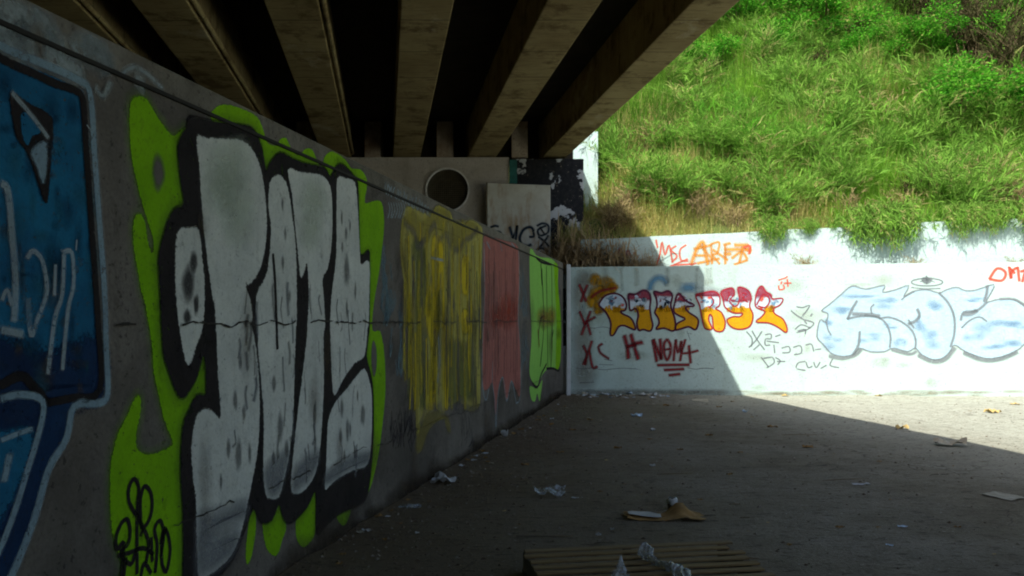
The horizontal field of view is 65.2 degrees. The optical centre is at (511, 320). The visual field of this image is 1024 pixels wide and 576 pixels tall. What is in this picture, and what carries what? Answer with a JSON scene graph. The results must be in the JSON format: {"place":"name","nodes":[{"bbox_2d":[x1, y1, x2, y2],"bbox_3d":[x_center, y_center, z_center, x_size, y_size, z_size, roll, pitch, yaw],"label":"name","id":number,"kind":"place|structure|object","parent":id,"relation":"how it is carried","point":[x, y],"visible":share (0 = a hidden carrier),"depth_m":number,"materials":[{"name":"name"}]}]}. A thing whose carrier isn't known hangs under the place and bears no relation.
{"place":"outdoors","nodes":[
{"label":"outdoors","id":0,"kind":"place"},
{"bbox_2d":[279,346,1023,575],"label":"ground","id":1,"kind":"structure","parent":0,"point":[784,513],"depth_m":7.51,"materials":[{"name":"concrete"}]},
{"bbox_2d":[0,0,564,575],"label":"retaining wall","id":2,"kind":"structure","parent":1,"relation":"on","point":[236,338],"depth_m":4.23,"materials":[{"name":"concrete"}]},
{"bbox_2d":[430,471,459,482],"bbox_3d":[-0.658,1.531,7.829,0.261,0.104,0.240,0,0,9],"label":"paper scrap","id":3,"kind":"object","parent":1,"relation":"on","point":[441,476],"visible":1,"depth_m":7.79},
{"bbox_2d":[566,264,570,394],"bbox_3d":[1.198,0.255,17.060,0.085,2.890,0.260,0,0,0],"label":"corner post","id":4,"kind":"object","parent":1,"relation":"on","point":[568,329],"visible":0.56,"depth_m":16.93,"materials":[{"name":"white paint"}]},
{"bbox_2d":[522,540,775,575],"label":"wooden pallet","id":5,"kind":"object","parent":1,"relation":"on","point":[735,561],"visible":1,"depth_m":4.90,"materials":[{"name":"brown wood"}]},
{"bbox_2d":[638,542,691,575],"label":"plastic bag","id":6,"kind":"object","parent":5,"relation":"on","point":[650,550],"visible":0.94,"depth_m":4.74,"materials":[{"name":"grey"}]},
{"bbox_2d":[621,503,705,520],"bbox_3d":[1.218,1.548,6.483,0.700,0.093,0.283,0,0,3],"label":"cardboard piece","id":7,"kind":"object","parent":1,"relation":"on","point":[677,511],"visible":1,"depth_m":6.45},
{"bbox_2d":[571,262,1023,395],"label":"whitewashed wall","id":8,"kind":"structure","parent":1,"relation":"on","point":[935,329],"depth_m":17.05,"materials":[{"name":"white paint"}]},
{"bbox_2d":[983,491,1023,499],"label":"paper scrap","id":9,"kind":"object","parent":1,"relation":"on","point":[1006,496],"visible":1,"depth_m":7.25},
{"bbox_2d":[548,0,1023,245],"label":"hillside","id":10,"kind":"structure","parent":0,"point":[723,230],"depth_m":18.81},
{"bbox_2d":[348,157,583,345],"bbox_3d":[-6.160,-1.617,19.525,15.680,4.434,1.550,0,0,0],"label":"abutment","id":11,"kind":"object","parent":10,"relation":"on","point":[458,184],"visible":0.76,"depth_m":18.80,"materials":[{"name":"concrete"}]},
{"bbox_2d":[27,0,739,158],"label":"bridge","id":12,"kind":"structure","parent":11,"relation":"on","point":[537,79],"depth_m":13.05,"materials":[{"name":"concrete"}]},
{"bbox_2d":[532,210,617,286],"bbox_3d":[1.553,-1.620,18.175,2.815,1.981,1.562,0,0,0],"label":"brush heap","id":13,"kind":"object","parent":10,"relation":"on","point":[558,240],"visible":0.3,"depth_m":18.07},
{"bbox_2d":[573,132,597,211],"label":"wing wall","id":14,"kind":"structure","parent":10,"relation":"on","point":[586,154],"depth_m":20.40,"materials":[{"name":"concrete"}]},
{"bbox_2d":[582,198,639,230],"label":"dry weed","id":15,"kind":"object","parent":10,"relation":"on","point":[608,212],"visible":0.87,"depth_m":18.57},
{"bbox_2d":[585,141,641,182],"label":"weed","id":16,"kind":"object","parent":10,"relation":"on","point":[604,161],"visible":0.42,"depth_m":20.43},
{"bbox_2d":[590,191,638,222],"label":"dry weed","id":17,"kind":"object","parent":10,"relation":"on","point":[616,202],"visible":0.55,"depth_m":18.81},
{"bbox_2d":[583,117,647,183],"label":"weed","id":18,"kind":"object","parent":10,"relation":"on","point":[613,141],"visible":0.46,"depth_m":20.65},
{"bbox_2d":[602,178,647,211],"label":"dry weed","id":19,"kind":"object","parent":10,"relation":"on","point":[628,195],"visible":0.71,"depth_m":18.87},
{"bbox_2d":[602,203,653,232],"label":"dry weed","id":20,"kind":"object","parent":10,"relation":"on","point":[623,219],"visible":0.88,"depth_m":18.40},
{"bbox_2d":[607,146,676,202],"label":"weed","id":21,"kind":"object","parent":10,"relation":"on","point":[639,177],"visible":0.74,"depth_m":18.82,"materials":[{"name":"plant"}]},
{"bbox_2d":[638,147,683,173],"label":"weed","id":22,"kind":"object","parent":10,"relation":"on","point":[666,154],"visible":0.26,"depth_m":19.34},
{"bbox_2d":[608,146,720,214],"bbox_3d":[3.687,-3.238,18.815,2.966,1.588,2.892,0,0,32],"label":"weed","id":23,"kind":"object","parent":10,"relation":"on","point":[669,188],"visible":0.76,"depth_m":18.56,"materials":[{"name":"plant"}]},
{"bbox_2d":[630,101,700,154],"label":"weed","id":24,"kind":"object","parent":10,"relation":"on","point":[659,137],"visible":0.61,"depth_m":20.76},
{"bbox_2d":[659,42,709,86],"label":"weed","id":25,"kind":"object","parent":10,"relation":"on","point":[681,59],"visible":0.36,"depth_m":23.82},
{"bbox_2d":[662,165,719,204],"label":"weed","id":26,"kind":"object","parent":10,"relation":"on","point":[685,177],"visible":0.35,"depth_m":18.68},
{"bbox_2d":[632,65,755,121],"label":"weed","id":27,"kind":"object","parent":10,"relation":"on","point":[688,93],"visible":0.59,"depth_m":21.91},
{"bbox_2d":[672,180,722,219],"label":"dry weed","id":28,"kind":"object","parent":10,"relation":"on","point":[697,200],"visible":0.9,"depth_m":18.49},
{"bbox_2d":[683,95,718,144],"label":"weed","id":29,"kind":"object","parent":10,"relation":"on","point":[700,109],"visible":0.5,"depth_m":20.26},
{"bbox_2d":[664,150,737,188],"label":"weed","id":30,"kind":"object","parent":10,"relation":"on","point":[720,164],"visible":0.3,"depth_m":19.04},
{"bbox_2d":[672,46,737,89],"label":"weed","id":31,"kind":"object","parent":10,"relation":"on","point":[702,71],"visible":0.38,"depth_m":24.64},
{"bbox_2d":[655,115,756,160],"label":"weed","id":32,"kind":"object","parent":10,"relation":"on","point":[697,135],"visible":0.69,"depth_m":19.84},
{"bbox_2d":[679,111,745,157],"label":"weed","id":33,"kind":"object","parent":10,"relation":"on","point":[729,133],"visible":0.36,"depth_m":19.81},
{"bbox_2d":[681,32,754,69],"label":"bush","id":34,"kind":"object","parent":10,"relation":"on","point":[721,44],"visible":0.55,"depth_m":25.00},
{"bbox_2d":[676,153,771,204],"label":"weed","id":35,"kind":"object","parent":10,"relation":"on","point":[727,180],"visible":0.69,"depth_m":18.81,"materials":[{"name":"plant"}]},
{"bbox_2d":[714,80,751,128],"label":"weed","id":36,"kind":"object","parent":10,"relation":"on","point":[737,104],"visible":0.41,"depth_m":21.67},
{"bbox_2d":[713,198,759,227],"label":"dry weed","id":37,"kind":"object","parent":10,"relation":"on","point":[737,214],"visible":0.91,"depth_m":18.37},
{"bbox_2d":[694,114,792,165],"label":"weed","id":38,"kind":"object","parent":10,"relation":"on","point":[754,134],"visible":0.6,"depth_m":19.68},
{"bbox_2d":[695,23,798,52],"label":"bush","id":39,"kind":"object","parent":10,"relation":"on","point":[778,36],"visible":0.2,"depth_m":25.39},
{"bbox_2d":[712,86,782,130],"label":"weed","id":40,"kind":"object","parent":10,"relation":"on","point":[752,111],"visible":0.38,"depth_m":21.18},
{"bbox_2d":[730,107,768,162],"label":"weed","id":41,"kind":"object","parent":10,"relation":"on","point":[751,126],"visible":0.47,"depth_m":19.97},
{"bbox_2d":[716,6,783,42],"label":"weed","id":42,"kind":"object","parent":10,"relation":"on","point":[735,22],"visible":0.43,"depth_m":26.36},
{"bbox_2d":[723,0,777,27],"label":"bush","id":43,"kind":"object","parent":10,"relation":"on","point":[748,7],"visible":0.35,"depth_m":27.39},
{"bbox_2d":[729,135,798,183],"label":"weed","id":44,"kind":"object","parent":10,"relation":"on","point":[768,154],"visible":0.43,"depth_m":19.45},
{"bbox_2d":[721,14,819,67],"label":"weed","id":45,"kind":"object","parent":10,"relation":"on","point":[762,45],"visible":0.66,"depth_m":24.64,"materials":[{"name":"plant"}]},
{"bbox_2d":[756,109,787,155],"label":"weed","id":46,"kind":"object","parent":10,"relation":"on","point":[774,131],"visible":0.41,"depth_m":19.97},
{"bbox_2d":[734,127,821,174],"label":"weed","id":47,"kind":"object","parent":10,"relation":"on","point":[773,148],"visible":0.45,"depth_m":19.64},
{"bbox_2d":[728,154,831,225],"bbox_3d":[6.113,-2.949,18.379,2.409,1.671,2.858,0,0,1],"label":"weed","id":48,"kind":"object","parent":10,"relation":"on","point":[770,198],"visible":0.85,"depth_m":18.27,"materials":[{"name":"plant"}]},
{"bbox_2d":[739,42,838,102],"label":"weed","id":49,"kind":"object","parent":10,"relation":"on","point":[775,67],"visible":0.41,"depth_m":22.81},
{"bbox_2d":[748,49,842,113],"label":"weed","id":50,"kind":"object","parent":10,"relation":"on","point":[786,74],"visible":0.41,"depth_m":22.55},
{"bbox_2d":[771,0,824,32],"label":"weed","id":51,"kind":"object","parent":10,"relation":"on","point":[789,16],"visible":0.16,"depth_m":26.93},
{"bbox_2d":[580,219,1023,266],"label":"wall","id":52,"kind":"structure","parent":10,"relation":"on","point":[827,246],"depth_m":17.72,"materials":[{"name":"paint"}]},
{"bbox_2d":[747,212,803,247],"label":"trailing bush","id":53,"kind":"object","parent":52,"relation":"attached to","point":[775,226],"visible":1,"depth_m":17.61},
{"bbox_2d":[794,216,821,236],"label":"trailing bush","id":54,"kind":"object","parent":52,"relation":"attached to","point":[811,223],"visible":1,"depth_m":17.64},
{"bbox_2d":[824,201,903,250],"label":"trailing bush","id":55,"kind":"object","parent":52,"relation":"attached to","point":[858,231],"visible":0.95,"depth_m":17.50,"materials":[{"name":"plant"}]},
{"bbox_2d":[850,194,948,258],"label":"trailing bush","id":56,"kind":"object","parent":52,"relation":"attached to","point":[902,214],"visible":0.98,"depth_m":17.37,"materials":[{"name":"plant"}]},
{"bbox_2d":[931,198,1001,243],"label":"trailing bush","id":57,"kind":"object","parent":52,"relation":"attached to","point":[963,214],"visible":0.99,"depth_m":17.38,"materials":[{"name":"plant"}]},
{"bbox_2d":[971,199,1023,238],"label":"trailing bush","id":58,"kind":"object","parent":52,"relation":"attached to","point":[993,210],"visible":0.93,"depth_m":17.36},
{"bbox_2d":[998,193,1023,233],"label":"trailing bush","id":59,"kind":"object","parent":52,"relation":"attached to","point":[1020,204],"visible":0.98,"depth_m":17.31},
{"bbox_2d":[750,0,854,22],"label":"bush","id":60,"kind":"object","parent":10,"relation":"on","point":[826,4],"visible":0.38,"depth_m":26.73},
{"bbox_2d":[768,54,838,97],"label":"weed","id":61,"kind":"object","parent":10,"relation":"on","point":[817,73],"visible":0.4,"depth_m":22.29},
{"bbox_2d":[762,70,862,116],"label":"weed","id":62,"kind":"object","parent":10,"relation":"on","point":[800,102],"visible":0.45,"depth_m":21.87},
{"bbox_2d":[786,126,838,159],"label":"weed","id":63,"kind":"object","parent":10,"relation":"on","point":[816,139],"visible":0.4,"depth_m":19.86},
{"bbox_2d":[773,165,856,207],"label":"weed","id":64,"kind":"object","parent":10,"relation":"on","point":[817,187],"visible":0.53,"depth_m":18.96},
{"bbox_2d":[784,18,847,60],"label":"weed","id":65,"kind":"object","parent":10,"relation":"on","point":[802,39],"visible":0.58,"depth_m":25.45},
{"bbox_2d":[762,110,874,172],"bbox_3d":[7.676,-4.416,20.119,3.265,1.670,2.431,0,0,-5],"label":"weed","id":66,"kind":"object","parent":10,"relation":"on","point":[804,146],"visible":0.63,"depth_m":19.78,"materials":[{"name":"plant"}]},
{"bbox_2d":[792,159,854,193],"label":"weed","id":67,"kind":"object","parent":10,"relation":"on","point":[824,172],"visible":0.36,"depth_m":19.50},
{"bbox_2d":[752,0,897,40],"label":"bush","id":68,"kind":"object","parent":10,"relation":"on","point":[836,22],"visible":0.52,"depth_m":25.49,"materials":[{"name":"plant"}]},
{"bbox_2d":[812,32,843,65],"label":"weed","id":69,"kind":"object","parent":10,"relation":"on","point":[836,45],"visible":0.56,"depth_m":25.09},
{"bbox_2d":[772,75,884,139],"bbox_3d":[8.408,-5.351,21.124,3.140,1.835,3.152,0,0,43],"label":"weed","id":70,"kind":"object","parent":10,"relation":"on","point":[838,104],"visible":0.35,"depth_m":20.74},
{"bbox_2d":[815,109,854,155],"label":"weed","id":71,"kind":"object","parent":10,"relation":"on","point":[824,124],"visible":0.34,"depth_m":20.56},
{"bbox_2d":[770,76,907,144],"bbox_3d":[8.643,-5.275,21.118,3.696,1.547,3.126,0,0,41],"label":"weed","id":72,"kind":"object","parent":10,"relation":"on","point":[853,107],"visible":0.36,"depth_m":20.58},
{"bbox_2d":[820,51,880,79],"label":"weed","id":73,"kind":"object","parent":10,"relation":"on","point":[845,64],"visible":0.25,"depth_m":23.42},
{"bbox_2d":[796,139,905,204],"bbox_3d":[8.112,-3.497,19.283,2.616,1.629,2.487,0,0,-14],"label":"weed","id":74,"kind":"object","parent":10,"relation":"on","point":[849,173],"visible":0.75,"depth_m":19.11,"materials":[{"name":"plant"}]},
{"bbox_2d":[819,24,883,56],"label":"bush","id":75,"kind":"object","parent":10,"relation":"on","point":[850,40],"visible":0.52,"depth_m":24.29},
{"bbox_2d":[827,186,882,213],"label":"dry weed","id":76,"kind":"object","parent":10,"relation":"on","point":[855,198],"visible":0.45,"depth_m":18.71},
{"bbox_2d":[819,42,906,104],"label":"weed","id":77,"kind":"object","parent":10,"relation":"on","point":[862,77],"visible":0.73,"depth_m":21.46,"materials":[{"name":"plant"}]},
{"bbox_2d":[830,11,900,46],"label":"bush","id":78,"kind":"object","parent":10,"relation":"on","point":[866,24],"visible":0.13,"depth_m":25.58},
{"bbox_2d":[853,89,908,121],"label":"dry weed","id":79,"kind":"object","parent":10,"relation":"on","point":[882,102],"visible":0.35,"depth_m":20.92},
{"bbox_2d":[833,105,930,163],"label":"weed","id":80,"kind":"object","parent":10,"relation":"on","point":[877,139],"visible":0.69,"depth_m":19.91,"materials":[{"name":"plant"}]},
{"bbox_2d":[874,37,927,71],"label":"weed","id":81,"kind":"object","parent":10,"relation":"on","point":[895,53],"visible":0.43,"depth_m":23.45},
{"bbox_2d":[868,10,945,64],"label":"weed","id":82,"kind":"object","parent":10,"relation":"on","point":[895,31],"visible":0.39,"depth_m":23.44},
{"bbox_2d":[885,174,934,197],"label":"weed","id":83,"kind":"object","parent":10,"relation":"on","point":[905,185],"visible":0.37,"depth_m":19.03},
{"bbox_2d":[862,0,962,44],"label":"bush","id":84,"kind":"object","parent":10,"relation":"on","point":[931,18],"visible":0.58,"depth_m":23.04,"materials":[{"name":"plant"}]},
{"bbox_2d":[874,90,971,136],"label":"weed","id":85,"kind":"object","parent":10,"relation":"on","point":[917,103],"visible":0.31,"depth_m":21.07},
{"bbox_2d":[881,14,970,56],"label":"bush","id":86,"kind":"object","parent":10,"relation":"on","point":[946,42],"visible":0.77,"depth_m":23.06,"materials":[{"name":"plant"}]},
{"bbox_2d":[889,0,965,21],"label":"bare shrub","id":87,"kind":"object","parent":10,"relation":"on","point":[920,6],"visible":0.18,"depth_m":27.79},
{"bbox_2d":[880,84,978,151],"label":"weed","id":88,"kind":"object","parent":10,"relation":"on","point":[928,119],"visible":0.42,"depth_m":20.65,"materials":[{"name":"plant"}]},
{"bbox_2d":[898,48,965,77],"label":"weed","id":89,"kind":"object","parent":10,"relation":"on","point":[921,64],"visible":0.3,"depth_m":22.89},
{"bbox_2d":[876,39,990,116],"bbox_3d":[11.402,-6.416,22.076,3.504,1.903,3.191,0,0,-29],"label":"weed","id":90,"kind":"object","parent":10,"relation":"on","point":[923,73],"visible":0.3,"depth_m":21.61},
{"bbox_2d":[889,137,980,176],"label":"weed","id":91,"kind":"object","parent":10,"relation":"on","point":[930,149],"visible":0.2,"depth_m":19.95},
{"bbox_2d":[883,132,996,207],"bbox_3d":[10.183,-3.381,18.904,2.686,1.992,3.296,0,0,28],"label":"weed","id":92,"kind":"object","parent":10,"relation":"on","point":[928,177],"visible":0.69,"depth_m":18.66,"materials":[{"name":"plant"}]},
{"bbox_2d":[899,0,990,33],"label":"bare shrub","id":93,"kind":"object","parent":10,"relation":"on","point":[962,4],"visible":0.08,"depth_m":27.20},
{"bbox_2d":[892,108,999,156],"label":"weed","id":94,"kind":"object","parent":10,"relation":"on","point":[943,135],"visible":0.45,"depth_m":20.62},
{"bbox_2d":[909,51,1002,119],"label":"bush","id":95,"kind":"object","parent":10,"relation":"on","point":[974,78],"visible":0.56,"depth_m":20.29,"materials":[{"name":"plant"}]},
{"bbox_2d":[908,2,1023,69],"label":"bare shrub","id":96,"kind":"object","parent":10,"relation":"on","point":[959,34],"visible":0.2,"depth_m":23.44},
{"bbox_2d":[921,152,1022,207],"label":"weed","id":97,"kind":"object","parent":10,"relation":"on","point":[967,194],"visible":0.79,"depth_m":18.16,"materials":[{"name":"plant"}]},
{"bbox_2d":[921,138,1023,186],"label":"weed","id":98,"kind":"object","parent":10,"relation":"on","point":[980,154],"visible":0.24,"depth_m":19.21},
{"bbox_2d":[924,0,1023,64],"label":"bare shrub","id":99,"kind":"object","parent":10,"relation":"on","point":[974,34],"visible":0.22,"depth_m":23.19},
{"bbox_2d":[939,0,1023,68],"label":"bare shrub","id":100,"kind":"object","parent":10,"relation":"on","point":[991,11],"visible":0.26,"depth_m":22.88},
{"bbox_2d":[940,118,1023,166],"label":"weed","id":101,"kind":"object","parent":10,"relation":"on","point":[1002,142],"visible":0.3,"depth_m":19.99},
{"bbox_2d":[946,80,1023,129],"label":"weed","id":102,"kind":"object","parent":10,"relation":"on","point":[990,99],"visible":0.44,"depth_m":21.40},
{"bbox_2d":[950,149,1022,200],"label":"dry weed","id":103,"kind":"object","parent":10,"relation":"on","point":[1011,152],"visible":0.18,"depth_m":18.79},
{"bbox_2d":[952,9,1023,88],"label":"bare shrub","id":104,"kind":"object","parent":10,"relation":"on","point":[1009,48],"visible":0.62,"depth_m":21.78,"materials":[{"name":"plant"}]},
{"bbox_2d":[962,88,1023,150],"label":"weed","id":105,"kind":"object","parent":10,"relation":"on","point":[1002,115],"visible":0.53,"depth_m":20.97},
{"bbox_2d":[963,73,1023,124],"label":"bush","id":106,"kind":"object","parent":10,"relation":"on","point":[1019,98],"visible":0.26,"depth_m":21.14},
{"bbox_2d":[966,46,1023,105],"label":"weed","id":107,"kind":"object","parent":10,"relation":"on","point":[1006,73],"visible":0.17,"depth_m":21.50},
{"bbox_2d":[967,9,1022,42],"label":"bush","id":108,"kind":"object","parent":10,"relation":"on","point":[996,17],"visible":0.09,"depth_m":22.55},
{"bbox_2d":[972,90,1023,134],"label":"weed","id":109,"kind":"object","parent":10,"relation":"on","point":[992,111],"visible":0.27,"depth_m":21.05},
{"bbox_2d":[973,156,1023,200],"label":"weed","id":110,"kind":"object","parent":10,"relation":"on","point":[1006,175],"visible":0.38,"depth_m":18.78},
{"bbox_2d":[973,10,1023,66],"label":"weed","id":111,"kind":"object","parent":10,"relation":"on","point":[977,22],"visible":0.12,"depth_m":22.56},
{"bbox_2d":[979,171,1023,203],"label":"dry weed","id":112,"kind":"object","parent":10,"relation":"on","point":[1019,192],"visible":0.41,"depth_m":18.69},
{"bbox_2d":[995,62,1023,104],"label":"bush","id":113,"kind":"object","parent":10,"relation":"on","point":[1020,70],"visible":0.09,"depth_m":20.66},
{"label":"embankment","id":114,"kind":"structure","parent":0,"visible":0},
{"bbox_2d":[486,182,549,255],"bbox_3d":[0.152,-2.095,18.535,1.498,2.190,0.130,0,0,0],"label":"metal panel","id":115,"kind":"object","parent":114,"relation":"on","point":[517,212],"visible":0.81,"depth_m":18.50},
{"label":"ledge ground","id":116,"kind":"structure","parent":0,"visible":0},
{"bbox_2d":[529,212,607,274],"bbox_3d":[1.049,-1.579,17.759,2.764,1.792,1.580,0,0,0],"label":"brush heap","id":117,"kind":"object","parent":116,"relation":"on","point":[570,259],"visible":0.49,"depth_m":17.70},
{"bbox_2d":[548,220,659,280],"bbox_3d":[1.895,-1.405,17.737,3.096,2.179,1.718,0,0,0],"label":"brush heap","id":118,"kind":"object","parent":116,"relation":"on","point":[592,262],"visible":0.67,"depth_m":17.63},
{"bbox_2d":[579,233,676,268],"bbox_3d":[2.515,-1.256,17.691,2.378,1.525,1.267,0,0,14],"label":"brush heap","id":119,"kind":"object","parent":116,"relation":"on","point":[616,263],"visible":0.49,"depth_m":17.64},
{"bbox_2d":[621,240,680,266],"bbox_3d":[3.005,-1.230,17.685,1.689,1.189,0.937,0,0,0],"label":"brush heap","id":120,"kind":"object","parent":116,"relation":"on","point":[646,263],"visible":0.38,"depth_m":17.65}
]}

